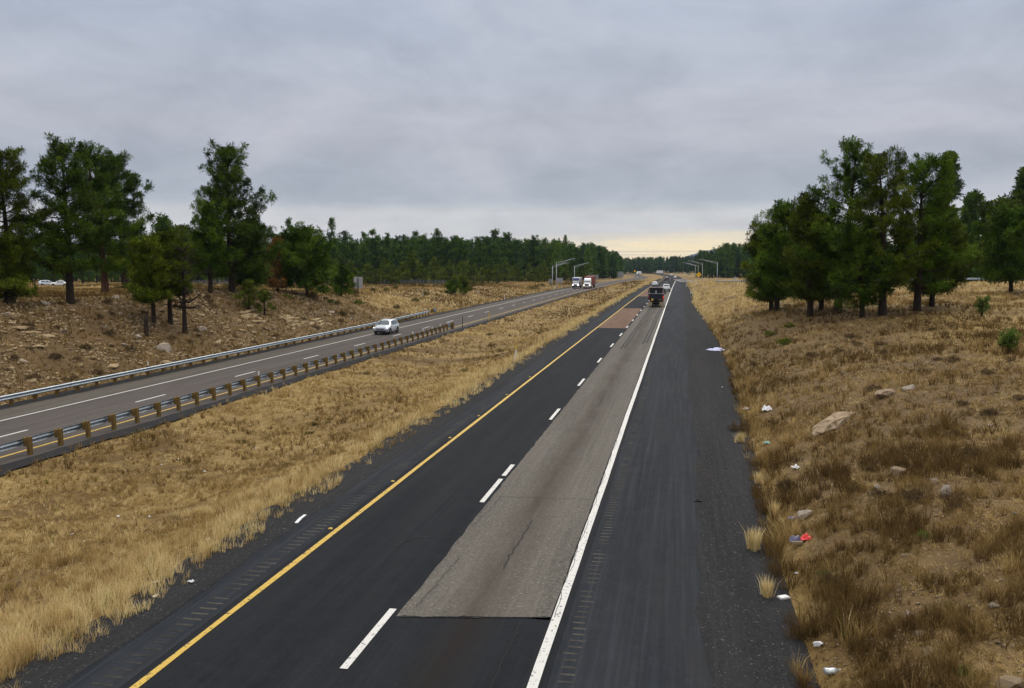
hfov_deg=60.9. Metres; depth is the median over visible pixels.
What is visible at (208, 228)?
pine tree
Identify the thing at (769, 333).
shrub
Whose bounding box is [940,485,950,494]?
rock
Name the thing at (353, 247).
pine tree
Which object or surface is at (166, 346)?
rock
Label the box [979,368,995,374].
shrub
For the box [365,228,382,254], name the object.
pine tree
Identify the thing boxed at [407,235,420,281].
pine tree
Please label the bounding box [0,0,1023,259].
sky
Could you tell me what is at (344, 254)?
pine tree
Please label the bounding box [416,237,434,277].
pine tree
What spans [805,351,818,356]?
shrub
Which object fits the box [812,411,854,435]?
rock
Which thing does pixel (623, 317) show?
asphalt patch
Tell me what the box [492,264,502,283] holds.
pine tree
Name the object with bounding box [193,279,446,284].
wire fence
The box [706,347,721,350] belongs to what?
cloth
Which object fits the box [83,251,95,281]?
pine tree
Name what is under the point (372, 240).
pine tree
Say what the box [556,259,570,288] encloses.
street lamp
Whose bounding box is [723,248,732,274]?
pine tree
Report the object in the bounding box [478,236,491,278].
pine tree
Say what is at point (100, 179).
pine tree
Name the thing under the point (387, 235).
pine tree
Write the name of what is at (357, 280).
road sign
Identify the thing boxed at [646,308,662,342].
skid mark
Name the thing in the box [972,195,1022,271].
pine tree
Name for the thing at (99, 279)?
pine tree
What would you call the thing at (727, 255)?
pine tree
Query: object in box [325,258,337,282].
pine tree
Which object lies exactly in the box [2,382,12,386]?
rock
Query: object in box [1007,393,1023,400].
shrub
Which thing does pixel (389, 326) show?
suv
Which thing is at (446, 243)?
pine tree
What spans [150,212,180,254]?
pine tree
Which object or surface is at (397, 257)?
pine tree
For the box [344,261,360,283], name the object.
pine tree
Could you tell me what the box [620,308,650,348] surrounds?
skid mark
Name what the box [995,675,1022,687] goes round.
rock
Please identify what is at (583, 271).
pine tree
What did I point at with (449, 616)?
asphalt crack
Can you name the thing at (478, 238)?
pine tree
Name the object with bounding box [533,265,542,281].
pine tree
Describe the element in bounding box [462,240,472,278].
pine tree
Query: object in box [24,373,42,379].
shrub
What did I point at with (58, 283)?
parked car
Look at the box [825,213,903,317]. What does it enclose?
pine tree
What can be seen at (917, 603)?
grass
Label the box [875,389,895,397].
rock
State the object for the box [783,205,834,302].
pine tree
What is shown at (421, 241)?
pine tree
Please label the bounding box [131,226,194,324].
pine tree
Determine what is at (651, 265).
distant woods
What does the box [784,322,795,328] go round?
shrub
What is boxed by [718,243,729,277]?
pine tree
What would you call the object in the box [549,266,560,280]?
pine tree
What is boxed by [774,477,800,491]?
shrub
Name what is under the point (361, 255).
pine tree
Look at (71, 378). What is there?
shrub
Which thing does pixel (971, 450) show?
shrub
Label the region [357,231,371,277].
pine tree
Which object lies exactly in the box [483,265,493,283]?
pine tree
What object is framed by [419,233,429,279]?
pine tree
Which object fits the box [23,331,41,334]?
rock
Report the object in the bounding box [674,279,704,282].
slip road
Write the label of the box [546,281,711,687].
road shoulder
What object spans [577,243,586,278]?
pine tree
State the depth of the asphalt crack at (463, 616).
19.04 m
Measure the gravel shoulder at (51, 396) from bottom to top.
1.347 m
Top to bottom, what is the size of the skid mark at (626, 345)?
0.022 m
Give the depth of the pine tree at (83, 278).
258.75 m
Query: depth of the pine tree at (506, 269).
360.46 m
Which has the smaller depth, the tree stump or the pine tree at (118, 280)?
the tree stump
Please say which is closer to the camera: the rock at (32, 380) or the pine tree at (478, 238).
the rock at (32, 380)
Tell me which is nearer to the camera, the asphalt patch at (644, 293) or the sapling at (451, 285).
the sapling at (451, 285)
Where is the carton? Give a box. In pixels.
[813,641,822,646]
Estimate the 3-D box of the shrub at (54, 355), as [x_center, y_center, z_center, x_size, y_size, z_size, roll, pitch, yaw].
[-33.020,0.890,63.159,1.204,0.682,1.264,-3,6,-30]
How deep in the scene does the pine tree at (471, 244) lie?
438.41 m
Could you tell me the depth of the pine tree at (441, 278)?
315.58 m
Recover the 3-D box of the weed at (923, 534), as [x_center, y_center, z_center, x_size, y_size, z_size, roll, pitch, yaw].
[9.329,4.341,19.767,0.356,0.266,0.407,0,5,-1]
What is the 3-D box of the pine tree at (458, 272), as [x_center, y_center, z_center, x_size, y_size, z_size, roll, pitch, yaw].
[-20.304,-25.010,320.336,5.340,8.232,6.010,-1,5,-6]
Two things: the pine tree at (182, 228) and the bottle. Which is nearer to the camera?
the bottle
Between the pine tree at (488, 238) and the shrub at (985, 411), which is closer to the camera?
the shrub at (985, 411)
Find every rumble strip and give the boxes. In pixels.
[91,351,559,685]
[558,373,651,683]
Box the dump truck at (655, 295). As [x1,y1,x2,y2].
[648,287,665,306]
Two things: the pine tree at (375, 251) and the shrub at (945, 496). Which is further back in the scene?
the pine tree at (375, 251)
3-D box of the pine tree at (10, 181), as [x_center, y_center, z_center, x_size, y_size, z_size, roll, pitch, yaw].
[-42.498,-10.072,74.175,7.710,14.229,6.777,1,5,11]
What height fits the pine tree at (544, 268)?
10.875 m
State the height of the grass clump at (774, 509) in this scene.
0.641 m
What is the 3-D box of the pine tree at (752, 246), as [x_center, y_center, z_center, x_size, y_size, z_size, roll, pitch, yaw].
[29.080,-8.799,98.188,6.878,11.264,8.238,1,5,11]
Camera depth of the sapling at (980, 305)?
65.71 m
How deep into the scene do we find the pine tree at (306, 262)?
119.38 m
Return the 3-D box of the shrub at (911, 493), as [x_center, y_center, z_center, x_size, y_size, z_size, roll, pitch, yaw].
[10.548,3.906,22.695,0.874,0.440,0.931,0,5,-3]
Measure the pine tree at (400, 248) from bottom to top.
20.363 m
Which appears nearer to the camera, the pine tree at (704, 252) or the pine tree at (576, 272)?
the pine tree at (576, 272)
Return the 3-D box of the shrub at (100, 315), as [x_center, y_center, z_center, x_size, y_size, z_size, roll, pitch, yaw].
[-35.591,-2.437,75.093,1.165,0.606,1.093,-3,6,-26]
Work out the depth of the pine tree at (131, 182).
124.43 m
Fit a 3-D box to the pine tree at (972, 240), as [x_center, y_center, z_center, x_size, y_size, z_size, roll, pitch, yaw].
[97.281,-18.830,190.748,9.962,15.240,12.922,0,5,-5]
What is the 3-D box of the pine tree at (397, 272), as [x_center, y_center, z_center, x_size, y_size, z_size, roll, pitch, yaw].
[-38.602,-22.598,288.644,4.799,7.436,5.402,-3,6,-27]
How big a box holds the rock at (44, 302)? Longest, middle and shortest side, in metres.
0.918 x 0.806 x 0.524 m
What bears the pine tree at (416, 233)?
on the ground at (948, 563)
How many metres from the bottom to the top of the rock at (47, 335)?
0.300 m
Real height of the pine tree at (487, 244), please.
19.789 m
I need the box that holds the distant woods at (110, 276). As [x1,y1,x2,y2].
[0,244,268,281]
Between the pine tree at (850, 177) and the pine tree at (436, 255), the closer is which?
the pine tree at (850, 177)
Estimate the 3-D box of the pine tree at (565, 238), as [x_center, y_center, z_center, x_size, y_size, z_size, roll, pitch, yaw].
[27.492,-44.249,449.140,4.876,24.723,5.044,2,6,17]
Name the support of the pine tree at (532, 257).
on the ground at (948, 563)
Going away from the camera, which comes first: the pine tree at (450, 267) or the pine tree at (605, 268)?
the pine tree at (450, 267)
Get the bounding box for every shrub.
[23,322,34,328]
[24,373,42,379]
[47,352,64,359]
[63,373,79,381]
[81,343,92,349]
[88,367,107,375]
[94,313,105,318]
[100,298,112,302]
[102,329,116,335]
[125,345,136,350]
[309,291,318,298]
[726,419,752,433]
[760,418,780,427]
[763,330,777,335]
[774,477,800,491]
[775,337,792,345]
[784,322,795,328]
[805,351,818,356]
[815,569,843,589]
[840,480,865,491]
[843,333,856,337]
[865,384,881,391]
[865,464,878,470]
[866,487,891,500]
[901,486,932,502]
[936,490,961,502]
[943,429,966,435]
[944,356,960,361]
[946,497,968,509]
[956,399,969,405]
[963,446,984,458]
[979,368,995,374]
[980,408,997,416]
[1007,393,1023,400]
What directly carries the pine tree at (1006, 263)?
on the ground at (948, 563)
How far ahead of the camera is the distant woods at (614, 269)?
563.77 m
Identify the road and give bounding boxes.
[0,274,647,464]
[120,273,699,687]
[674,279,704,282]
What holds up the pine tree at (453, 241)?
on the ground at (948, 563)
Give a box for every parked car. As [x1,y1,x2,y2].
[38,280,54,284]
[49,281,65,285]
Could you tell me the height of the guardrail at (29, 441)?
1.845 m
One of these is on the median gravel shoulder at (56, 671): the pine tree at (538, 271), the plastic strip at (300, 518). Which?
the plastic strip at (300, 518)
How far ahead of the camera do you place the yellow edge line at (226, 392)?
52.09 m
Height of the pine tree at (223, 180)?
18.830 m
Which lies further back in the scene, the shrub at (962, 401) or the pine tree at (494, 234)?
the pine tree at (494, 234)
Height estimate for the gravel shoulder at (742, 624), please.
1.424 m
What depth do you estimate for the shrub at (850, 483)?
25.38 m
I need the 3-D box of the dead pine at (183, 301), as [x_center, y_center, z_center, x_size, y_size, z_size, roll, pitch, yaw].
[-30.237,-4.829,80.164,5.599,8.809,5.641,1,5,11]
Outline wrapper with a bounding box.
[788,533,811,544]
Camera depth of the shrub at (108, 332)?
72.16 m
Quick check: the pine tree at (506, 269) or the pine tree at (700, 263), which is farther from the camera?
the pine tree at (700, 263)
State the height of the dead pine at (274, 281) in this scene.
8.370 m
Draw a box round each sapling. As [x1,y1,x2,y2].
[229,278,260,309]
[247,289,277,315]
[328,262,358,295]
[443,277,460,293]
[458,276,471,294]
[973,295,990,316]
[996,327,1021,353]
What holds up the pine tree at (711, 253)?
on the ground at (948, 563)
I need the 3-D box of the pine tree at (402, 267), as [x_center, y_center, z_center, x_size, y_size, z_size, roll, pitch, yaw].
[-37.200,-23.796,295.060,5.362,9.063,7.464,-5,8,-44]
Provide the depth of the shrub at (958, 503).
20.96 m
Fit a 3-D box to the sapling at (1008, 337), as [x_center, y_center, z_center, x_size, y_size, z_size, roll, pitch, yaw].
[25.757,0.044,45.204,1.206,1.922,1.060,-1,5,-8]
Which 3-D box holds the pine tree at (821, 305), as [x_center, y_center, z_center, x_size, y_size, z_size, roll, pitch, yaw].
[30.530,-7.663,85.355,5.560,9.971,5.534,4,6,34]
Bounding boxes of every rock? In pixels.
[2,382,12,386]
[5,313,16,318]
[11,326,32,328]
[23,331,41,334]
[26,378,36,382]
[38,334,54,337]
[39,301,50,304]
[107,363,118,368]
[157,343,171,351]
[797,510,811,519]
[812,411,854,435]
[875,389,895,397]
[890,466,905,475]
[902,384,914,390]
[915,630,926,635]
[923,645,933,656]
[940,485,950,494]
[988,602,999,607]
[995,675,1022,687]
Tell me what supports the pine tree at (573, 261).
on the ground at (948, 563)
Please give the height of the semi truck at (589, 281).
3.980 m
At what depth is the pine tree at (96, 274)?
275.88 m
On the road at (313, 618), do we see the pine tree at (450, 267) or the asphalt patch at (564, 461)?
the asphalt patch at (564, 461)
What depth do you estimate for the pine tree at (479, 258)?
367.17 m
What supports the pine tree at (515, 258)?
on the ground at (948, 563)
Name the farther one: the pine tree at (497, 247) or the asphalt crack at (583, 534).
the pine tree at (497, 247)
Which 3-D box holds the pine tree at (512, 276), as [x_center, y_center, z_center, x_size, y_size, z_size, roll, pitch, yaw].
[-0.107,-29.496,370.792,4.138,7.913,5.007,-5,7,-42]
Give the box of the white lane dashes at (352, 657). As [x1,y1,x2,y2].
[340,276,669,668]
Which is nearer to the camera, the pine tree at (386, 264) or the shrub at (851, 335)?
the shrub at (851, 335)
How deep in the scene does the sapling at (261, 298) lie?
98.35 m
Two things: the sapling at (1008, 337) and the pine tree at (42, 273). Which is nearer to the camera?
the sapling at (1008, 337)
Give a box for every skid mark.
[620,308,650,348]
[624,309,651,347]
[642,309,659,343]
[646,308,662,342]
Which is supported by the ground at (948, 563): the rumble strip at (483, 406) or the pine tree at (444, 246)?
the pine tree at (444, 246)
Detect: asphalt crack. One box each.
[402,616,545,617]
[437,616,479,617]
[490,622,520,687]
[503,520,532,567]
[554,432,620,616]
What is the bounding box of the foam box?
[777,595,789,599]
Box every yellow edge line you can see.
[0,274,646,457]
[130,278,664,687]
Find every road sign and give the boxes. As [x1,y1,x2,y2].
[354,277,362,291]
[557,278,562,284]
[617,272,622,278]
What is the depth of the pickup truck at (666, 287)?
229.17 m
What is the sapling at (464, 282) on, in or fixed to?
on the ground at (948, 563)
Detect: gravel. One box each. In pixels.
[0,288,390,403]
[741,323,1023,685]
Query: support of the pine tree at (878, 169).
on the ground at (948, 563)
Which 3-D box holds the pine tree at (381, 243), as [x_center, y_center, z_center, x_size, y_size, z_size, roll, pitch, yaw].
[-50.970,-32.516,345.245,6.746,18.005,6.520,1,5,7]
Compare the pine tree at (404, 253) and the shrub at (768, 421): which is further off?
the pine tree at (404, 253)
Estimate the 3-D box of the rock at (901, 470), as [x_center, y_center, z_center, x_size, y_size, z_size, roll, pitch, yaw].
[11.431,3.809,25.809,0.452,0.304,0.393,14,15,7]
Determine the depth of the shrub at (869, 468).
26.82 m
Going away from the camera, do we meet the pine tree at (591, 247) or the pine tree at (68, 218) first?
the pine tree at (68, 218)
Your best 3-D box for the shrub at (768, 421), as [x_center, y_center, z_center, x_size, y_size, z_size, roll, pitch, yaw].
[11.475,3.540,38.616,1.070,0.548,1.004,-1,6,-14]
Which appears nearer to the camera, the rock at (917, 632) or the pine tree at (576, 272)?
the rock at (917, 632)
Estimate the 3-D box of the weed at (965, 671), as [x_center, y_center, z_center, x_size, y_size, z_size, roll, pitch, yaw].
[7.289,5.289,14.012,0.356,0.266,0.407,0,5,-1]
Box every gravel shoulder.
[0,279,659,687]
[0,282,598,409]
[0,285,610,475]
[682,282,819,687]
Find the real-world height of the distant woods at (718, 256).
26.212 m
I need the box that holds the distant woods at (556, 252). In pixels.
[266,237,620,280]
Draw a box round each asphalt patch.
[397,288,671,619]
[598,308,641,327]
[639,289,649,295]
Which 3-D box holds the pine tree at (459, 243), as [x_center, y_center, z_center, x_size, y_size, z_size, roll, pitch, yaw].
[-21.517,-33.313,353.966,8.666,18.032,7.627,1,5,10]
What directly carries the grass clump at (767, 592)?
on the gravel shoulder at (742, 624)
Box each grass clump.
[733,431,745,442]
[740,523,764,551]
[753,472,765,484]
[755,574,778,597]
[764,496,781,518]
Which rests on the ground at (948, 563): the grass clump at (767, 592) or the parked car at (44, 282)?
the parked car at (44, 282)
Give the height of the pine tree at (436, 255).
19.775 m
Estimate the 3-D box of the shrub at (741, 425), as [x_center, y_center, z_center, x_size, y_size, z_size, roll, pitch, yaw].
[10.523,3.830,40.032,1.453,0.808,1.415,2,6,23]
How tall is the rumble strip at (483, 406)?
0.010 m
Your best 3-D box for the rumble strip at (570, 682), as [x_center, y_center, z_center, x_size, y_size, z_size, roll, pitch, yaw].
[5.031,4.269,37.064,0.410,0.007,49.585,1,5,11]
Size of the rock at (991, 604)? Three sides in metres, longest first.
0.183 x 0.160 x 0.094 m
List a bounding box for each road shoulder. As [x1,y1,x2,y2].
[0,274,636,419]
[59,274,664,687]
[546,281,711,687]
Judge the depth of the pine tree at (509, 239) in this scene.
396.90 m
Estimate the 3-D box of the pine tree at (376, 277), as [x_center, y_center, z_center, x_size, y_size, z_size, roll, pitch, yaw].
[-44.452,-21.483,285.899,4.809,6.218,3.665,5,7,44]
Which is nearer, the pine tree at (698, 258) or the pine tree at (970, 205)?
the pine tree at (970, 205)
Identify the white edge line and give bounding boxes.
[0,276,637,420]
[527,282,674,687]
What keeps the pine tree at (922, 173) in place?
on the ground at (948, 563)
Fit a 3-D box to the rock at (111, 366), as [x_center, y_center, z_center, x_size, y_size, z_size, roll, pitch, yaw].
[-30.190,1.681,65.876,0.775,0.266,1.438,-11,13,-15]
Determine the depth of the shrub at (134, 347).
71.00 m
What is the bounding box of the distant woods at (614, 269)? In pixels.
[580,243,624,278]
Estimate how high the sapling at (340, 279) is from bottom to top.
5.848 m
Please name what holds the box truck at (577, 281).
on the road at (38, 422)
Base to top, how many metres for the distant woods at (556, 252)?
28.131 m
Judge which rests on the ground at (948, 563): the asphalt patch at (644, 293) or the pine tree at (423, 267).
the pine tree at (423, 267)
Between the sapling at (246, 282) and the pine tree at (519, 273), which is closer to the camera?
the sapling at (246, 282)
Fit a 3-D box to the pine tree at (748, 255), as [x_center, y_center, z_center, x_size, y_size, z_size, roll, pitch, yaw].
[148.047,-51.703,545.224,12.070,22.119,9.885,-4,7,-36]
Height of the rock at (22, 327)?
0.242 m
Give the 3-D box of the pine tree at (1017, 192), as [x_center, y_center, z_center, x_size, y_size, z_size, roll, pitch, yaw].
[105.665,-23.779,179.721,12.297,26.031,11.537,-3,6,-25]
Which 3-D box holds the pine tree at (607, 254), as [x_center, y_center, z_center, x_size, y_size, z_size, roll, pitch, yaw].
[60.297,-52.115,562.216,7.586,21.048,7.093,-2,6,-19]
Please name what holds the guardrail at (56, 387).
on the ground at (948, 563)
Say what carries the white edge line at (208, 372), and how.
on the road at (38, 422)
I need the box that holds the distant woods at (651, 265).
[622,255,698,273]
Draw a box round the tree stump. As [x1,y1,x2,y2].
[144,315,161,336]
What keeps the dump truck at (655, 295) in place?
on the asphalt patch at (564, 461)
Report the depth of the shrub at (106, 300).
80.34 m
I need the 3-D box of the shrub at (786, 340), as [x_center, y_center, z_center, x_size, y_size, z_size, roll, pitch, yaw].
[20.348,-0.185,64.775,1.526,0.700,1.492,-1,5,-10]
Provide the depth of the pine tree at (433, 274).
309.30 m
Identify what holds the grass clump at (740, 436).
on the gravel shoulder at (742, 624)
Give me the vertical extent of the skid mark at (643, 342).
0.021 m
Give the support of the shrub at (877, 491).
on the ground at (948, 563)
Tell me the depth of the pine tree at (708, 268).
551.09 m
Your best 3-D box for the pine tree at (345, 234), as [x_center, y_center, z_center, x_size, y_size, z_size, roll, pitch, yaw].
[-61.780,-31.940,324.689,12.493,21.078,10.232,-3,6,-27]
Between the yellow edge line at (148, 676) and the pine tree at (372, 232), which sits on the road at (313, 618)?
the yellow edge line at (148, 676)
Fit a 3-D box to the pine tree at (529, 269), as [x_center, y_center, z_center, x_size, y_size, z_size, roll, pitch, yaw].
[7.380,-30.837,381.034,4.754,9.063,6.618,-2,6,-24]
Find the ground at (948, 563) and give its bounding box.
[0,271,1023,687]
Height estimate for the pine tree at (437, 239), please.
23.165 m
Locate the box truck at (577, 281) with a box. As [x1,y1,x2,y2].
[572,277,581,287]
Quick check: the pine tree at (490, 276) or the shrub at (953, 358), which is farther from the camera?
the pine tree at (490, 276)
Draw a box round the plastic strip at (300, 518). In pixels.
[295,514,305,522]
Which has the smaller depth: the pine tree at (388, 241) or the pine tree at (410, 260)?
the pine tree at (410, 260)
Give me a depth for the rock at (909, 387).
37.62 m
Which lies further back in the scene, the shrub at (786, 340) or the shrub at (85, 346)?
the shrub at (85, 346)
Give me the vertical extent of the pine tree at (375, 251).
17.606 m
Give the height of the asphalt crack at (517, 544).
0.001 m
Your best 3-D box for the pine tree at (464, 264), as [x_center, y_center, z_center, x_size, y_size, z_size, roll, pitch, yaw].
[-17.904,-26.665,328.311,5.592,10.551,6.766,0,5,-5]
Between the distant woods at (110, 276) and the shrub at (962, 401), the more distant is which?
the distant woods at (110, 276)
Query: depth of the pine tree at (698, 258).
617.01 m
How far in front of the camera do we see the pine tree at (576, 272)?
422.03 m
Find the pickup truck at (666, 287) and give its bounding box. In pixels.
[662,284,669,291]
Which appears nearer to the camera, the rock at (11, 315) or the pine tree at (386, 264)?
the rock at (11, 315)
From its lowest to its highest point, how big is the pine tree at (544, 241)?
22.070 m
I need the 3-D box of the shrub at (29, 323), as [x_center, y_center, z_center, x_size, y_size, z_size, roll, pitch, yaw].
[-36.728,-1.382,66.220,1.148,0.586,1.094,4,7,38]
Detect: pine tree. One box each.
[0,145,62,302]
[0,225,44,303]
[7,132,122,303]
[35,246,51,279]
[41,246,62,281]
[70,139,149,293]
[73,245,90,283]
[82,147,155,288]
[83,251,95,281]
[87,254,100,282]
[90,252,108,282]
[109,230,183,324]
[112,254,126,282]
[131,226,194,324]
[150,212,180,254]
[173,223,196,276]
[184,138,291,292]
[184,196,242,293]
[192,246,208,282]
[226,214,277,288]
[268,221,338,296]
[281,216,292,235]
[325,216,336,255]
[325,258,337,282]
[326,244,341,281]
[334,241,353,265]
[336,230,363,276]
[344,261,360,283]
[349,242,358,268]
[353,244,371,278]
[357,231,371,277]
[361,264,375,284]
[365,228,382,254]
[369,238,379,278]
[370,240,381,280]
[370,270,382,284]
[377,240,390,281]
[378,236,396,276]
[379,258,392,283]
[380,232,392,282]
[388,242,402,271]
[388,245,401,276]
[389,235,406,280]
[389,266,404,283]
[394,260,410,283]
[398,234,410,281]
[404,240,425,279]
[404,250,423,282]
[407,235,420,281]
[412,230,420,257]
[414,235,430,281]
[414,264,429,282]
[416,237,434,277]
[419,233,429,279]
[426,255,443,283]
[428,228,449,281]
[429,236,443,277]
[438,265,447,283]
[439,238,456,278]
[441,237,452,271]
[443,236,462,275]
[443,259,461,279]
[449,240,468,281]
[451,265,461,279]
[458,241,470,274]
[459,260,470,281]
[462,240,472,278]
[466,263,480,283]
[467,241,474,278]
[471,236,485,279]
[471,240,486,276]
[474,266,488,283]
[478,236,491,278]
[482,240,493,280]
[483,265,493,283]
[485,236,493,267]
[486,228,502,280]
[490,244,502,280]
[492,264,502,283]
[493,239,513,279]
[500,262,511,281]
[501,232,516,280]
[502,233,515,278]
[504,238,525,280]
[508,266,517,280]
[513,267,522,281]
[521,234,545,280]
[523,239,540,279]
[523,263,534,281]
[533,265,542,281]
[539,237,550,279]
[540,259,550,281]
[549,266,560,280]
[561,234,568,261]
[561,262,572,280]
[566,246,578,280]
[571,266,579,280]
[573,246,580,267]
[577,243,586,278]
[580,268,588,280]
[587,244,598,267]
[596,245,607,278]
[598,254,611,277]
[602,247,609,275]
[693,250,702,272]
[693,252,707,277]
[699,250,707,277]
[703,254,715,277]
[709,250,716,277]
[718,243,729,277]
[720,243,735,277]
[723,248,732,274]
[724,244,738,277]
[733,248,741,276]
[738,220,790,311]
[740,250,753,277]
[746,198,801,311]
[778,184,845,316]
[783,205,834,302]
[797,135,899,313]
[797,216,840,311]
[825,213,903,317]
[832,145,941,315]
[876,144,978,310]
[899,198,982,306]
[931,150,964,202]
[941,225,985,282]
[955,189,995,263]
[970,199,1023,293]
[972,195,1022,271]
[1003,166,1023,280]
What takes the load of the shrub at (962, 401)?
on the ground at (948, 563)
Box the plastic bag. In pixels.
[762,404,771,410]
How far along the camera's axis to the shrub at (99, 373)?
62.88 m
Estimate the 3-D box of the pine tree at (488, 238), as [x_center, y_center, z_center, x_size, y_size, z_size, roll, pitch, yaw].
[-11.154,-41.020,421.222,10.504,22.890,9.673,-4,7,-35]
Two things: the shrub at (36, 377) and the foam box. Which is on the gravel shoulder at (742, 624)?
the foam box
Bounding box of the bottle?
[823,667,840,674]
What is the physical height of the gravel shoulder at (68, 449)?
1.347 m
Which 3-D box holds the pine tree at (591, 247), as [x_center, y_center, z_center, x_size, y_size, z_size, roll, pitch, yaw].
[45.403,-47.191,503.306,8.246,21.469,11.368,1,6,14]
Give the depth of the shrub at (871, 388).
39.21 m
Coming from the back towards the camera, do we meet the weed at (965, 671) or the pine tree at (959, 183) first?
the pine tree at (959, 183)
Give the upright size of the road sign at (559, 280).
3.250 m
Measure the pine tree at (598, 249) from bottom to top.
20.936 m
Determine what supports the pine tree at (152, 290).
on the ground at (948, 563)
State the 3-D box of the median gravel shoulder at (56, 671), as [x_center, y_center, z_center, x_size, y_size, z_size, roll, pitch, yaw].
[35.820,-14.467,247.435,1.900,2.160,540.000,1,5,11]
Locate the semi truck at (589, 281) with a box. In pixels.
[583,276,595,287]
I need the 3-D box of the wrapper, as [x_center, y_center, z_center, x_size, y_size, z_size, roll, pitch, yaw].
[7.610,5.120,22.906,0.677,0.217,0.432,0,5,-1]
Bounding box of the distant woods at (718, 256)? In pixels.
[710,243,753,277]
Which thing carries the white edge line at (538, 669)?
on the road at (313, 618)
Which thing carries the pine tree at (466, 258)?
on the ground at (948, 563)
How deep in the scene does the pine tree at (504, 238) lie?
414.33 m
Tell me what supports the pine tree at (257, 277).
on the ground at (948, 563)
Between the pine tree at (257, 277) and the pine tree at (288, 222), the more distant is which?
the pine tree at (288, 222)
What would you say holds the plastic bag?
on the ground at (948, 563)
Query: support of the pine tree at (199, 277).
on the ground at (948, 563)
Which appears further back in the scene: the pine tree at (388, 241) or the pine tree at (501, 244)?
the pine tree at (501, 244)
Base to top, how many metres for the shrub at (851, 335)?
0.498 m
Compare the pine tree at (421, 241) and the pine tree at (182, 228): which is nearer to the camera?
the pine tree at (182, 228)
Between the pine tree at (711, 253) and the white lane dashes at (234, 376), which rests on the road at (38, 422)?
the white lane dashes at (234, 376)
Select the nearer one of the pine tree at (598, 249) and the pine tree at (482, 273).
the pine tree at (482, 273)
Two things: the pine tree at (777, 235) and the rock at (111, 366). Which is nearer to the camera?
the rock at (111, 366)
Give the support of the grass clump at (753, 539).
on the gravel shoulder at (742, 624)
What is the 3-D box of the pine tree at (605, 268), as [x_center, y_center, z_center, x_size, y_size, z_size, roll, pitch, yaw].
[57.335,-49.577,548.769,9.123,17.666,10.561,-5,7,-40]
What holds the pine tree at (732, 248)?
on the ground at (948, 563)
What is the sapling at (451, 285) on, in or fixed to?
on the ground at (948, 563)
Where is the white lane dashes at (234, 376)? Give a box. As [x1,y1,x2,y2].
[0,275,637,436]
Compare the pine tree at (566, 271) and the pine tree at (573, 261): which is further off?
the pine tree at (573, 261)
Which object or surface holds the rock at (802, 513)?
on the ground at (948, 563)
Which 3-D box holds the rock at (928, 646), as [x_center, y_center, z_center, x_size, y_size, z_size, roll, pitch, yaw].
[7.250,5.343,15.127,0.172,0.148,0.277,8,23,11]
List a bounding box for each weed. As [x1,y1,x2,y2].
[916,529,929,540]
[951,663,975,680]
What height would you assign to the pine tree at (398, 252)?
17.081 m
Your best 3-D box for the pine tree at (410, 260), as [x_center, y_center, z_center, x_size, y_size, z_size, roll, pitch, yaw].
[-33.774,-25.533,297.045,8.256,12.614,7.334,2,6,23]
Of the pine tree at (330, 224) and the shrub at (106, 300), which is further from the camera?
the pine tree at (330, 224)
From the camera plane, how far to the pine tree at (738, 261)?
572.54 m
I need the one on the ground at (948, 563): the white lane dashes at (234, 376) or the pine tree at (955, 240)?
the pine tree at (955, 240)
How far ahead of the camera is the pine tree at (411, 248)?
336.22 m
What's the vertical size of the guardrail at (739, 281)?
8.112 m
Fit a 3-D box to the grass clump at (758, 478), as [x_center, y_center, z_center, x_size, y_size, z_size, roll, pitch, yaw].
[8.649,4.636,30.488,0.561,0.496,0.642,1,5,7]
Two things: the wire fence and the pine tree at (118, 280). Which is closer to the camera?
the wire fence
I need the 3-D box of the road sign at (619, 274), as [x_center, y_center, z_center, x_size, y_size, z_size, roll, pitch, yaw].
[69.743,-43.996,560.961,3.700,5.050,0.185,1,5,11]
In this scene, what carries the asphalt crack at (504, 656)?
on the road at (313, 618)
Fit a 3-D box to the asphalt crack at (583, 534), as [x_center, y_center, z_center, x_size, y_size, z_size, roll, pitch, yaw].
[2.945,4.965,29.563,0.107,0.003,21.601,1,5,11]
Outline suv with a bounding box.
[373,318,398,334]
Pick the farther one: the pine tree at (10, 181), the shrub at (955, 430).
the pine tree at (10, 181)
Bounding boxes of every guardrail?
[0,308,436,404]
[0,322,453,454]
[715,278,1020,282]
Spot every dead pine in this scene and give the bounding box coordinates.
[160,245,213,333]
[262,234,291,290]
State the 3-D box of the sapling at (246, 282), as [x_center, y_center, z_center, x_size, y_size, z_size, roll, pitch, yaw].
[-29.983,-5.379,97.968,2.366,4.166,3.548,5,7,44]
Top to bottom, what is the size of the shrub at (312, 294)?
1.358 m
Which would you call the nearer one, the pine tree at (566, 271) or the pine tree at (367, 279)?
the pine tree at (367, 279)

